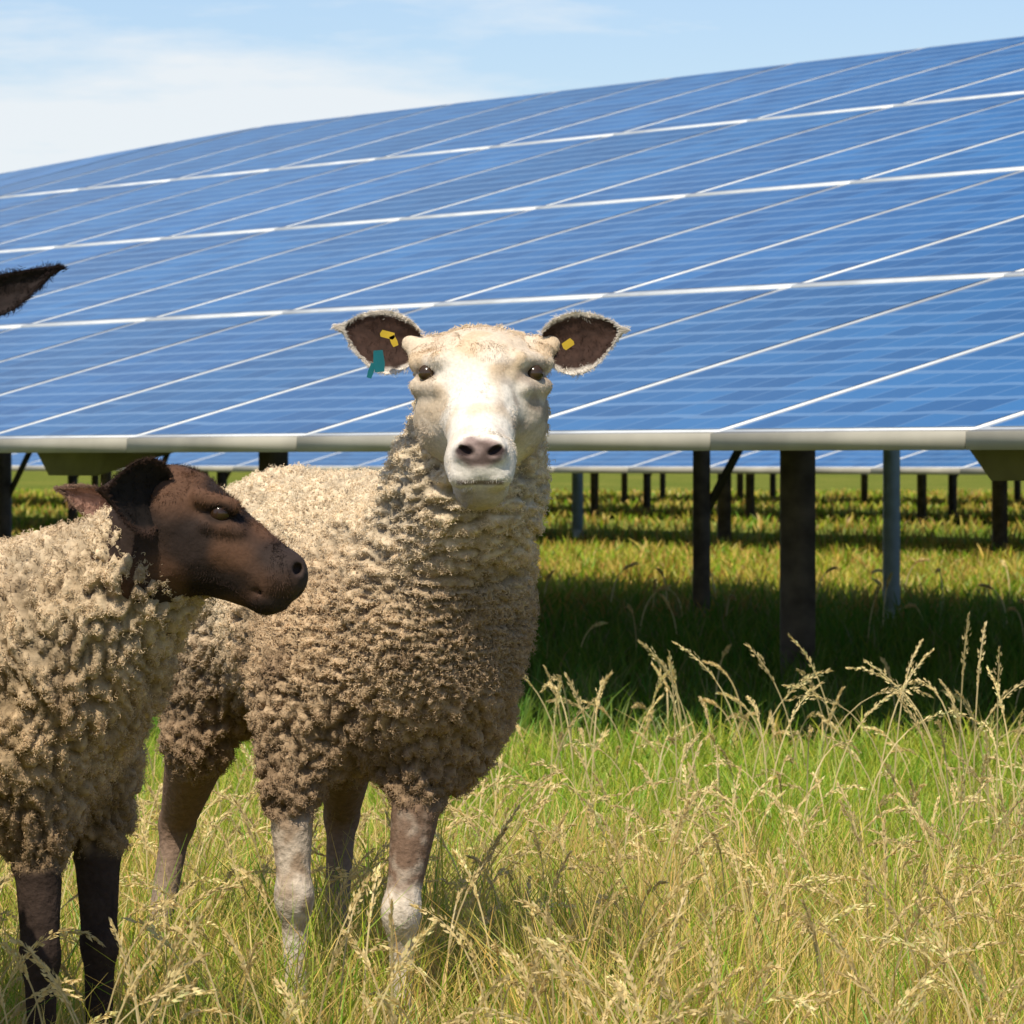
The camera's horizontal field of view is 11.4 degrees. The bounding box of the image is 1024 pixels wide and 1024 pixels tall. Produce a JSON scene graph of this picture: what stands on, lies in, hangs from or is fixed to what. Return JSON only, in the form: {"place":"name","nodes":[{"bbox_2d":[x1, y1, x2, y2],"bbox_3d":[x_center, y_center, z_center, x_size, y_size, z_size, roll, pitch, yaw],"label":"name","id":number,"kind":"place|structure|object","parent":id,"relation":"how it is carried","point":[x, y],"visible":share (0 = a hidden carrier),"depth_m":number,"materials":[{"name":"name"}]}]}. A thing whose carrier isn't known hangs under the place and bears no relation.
{"place":"outdoors","nodes":[
{"label":"outdoors","id":0,"kind":"place"},
{"bbox_2d":[0,0,1023,173],"label":"sky","id":1,"kind":"structure","parent":0,"point":[80,79],"materials":[{"name":"blue"}]},
{"bbox_2d":[0,471,1023,1023],"bbox_3d":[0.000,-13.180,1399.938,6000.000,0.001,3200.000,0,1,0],"label":"ground","id":2,"kind":"structure","parent":0,"point":[44,481],"depth_m":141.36,"materials":[{"name":"green plant"}]},
{"bbox_2d":[0,260,68,317],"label":"sheep","id":3,"kind":"object","parent":2,"relation":"on","point":[18,287],"visible":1,"depth_m":5.27},
{"bbox_2d":[0,454,307,1023],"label":"dark faced sheep","id":4,"kind":"object","parent":2,"relation":"on","point":[102,603],"visible":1,"depth_m":6.10},
{"bbox_2d":[142,307,630,1023],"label":"sheep","id":5,"kind":"object","parent":2,"relation":"on","point":[388,651],"visible":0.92,"depth_m":6.80},
{"bbox_2d":[12,450,1007,551],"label":"solar panel array","id":6,"kind":"object","parent":2,"relation":"on","point":[576,464],"visible":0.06,"depth_m":43.92,"materials":[{"name":"glass"}]},
{"bbox_2d":[0,36,1023,679],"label":"solar panel array","id":7,"kind":"object","parent":2,"relation":"on","point":[796,266],"visible":0.87,"depth_m":20.11,"materials":[{"name":"glass"}]},
{"bbox_2d":[0,558,1023,1023],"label":"grass seed heads","id":8,"kind":"object","parent":2,"relation":"on","point":[380,998],"depth_m":7.38,"materials":[{"name":"beige plant"}]},
{"bbox_2d":[91,472,957,522],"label":"support posts","id":9,"kind":"object","parent":2,"relation":"on","point":[750,494],"visible":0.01,"depth_m":73.72,"materials":[{"name":"metal"}]},
{"bbox_2d":[621,473,1020,503],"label":"support posts","id":10,"kind":"object","parent":2,"relation":"on","point":[864,487],"visible":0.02,"depth_m":100.26,"materials":[{"name":"metal"}]}
]}

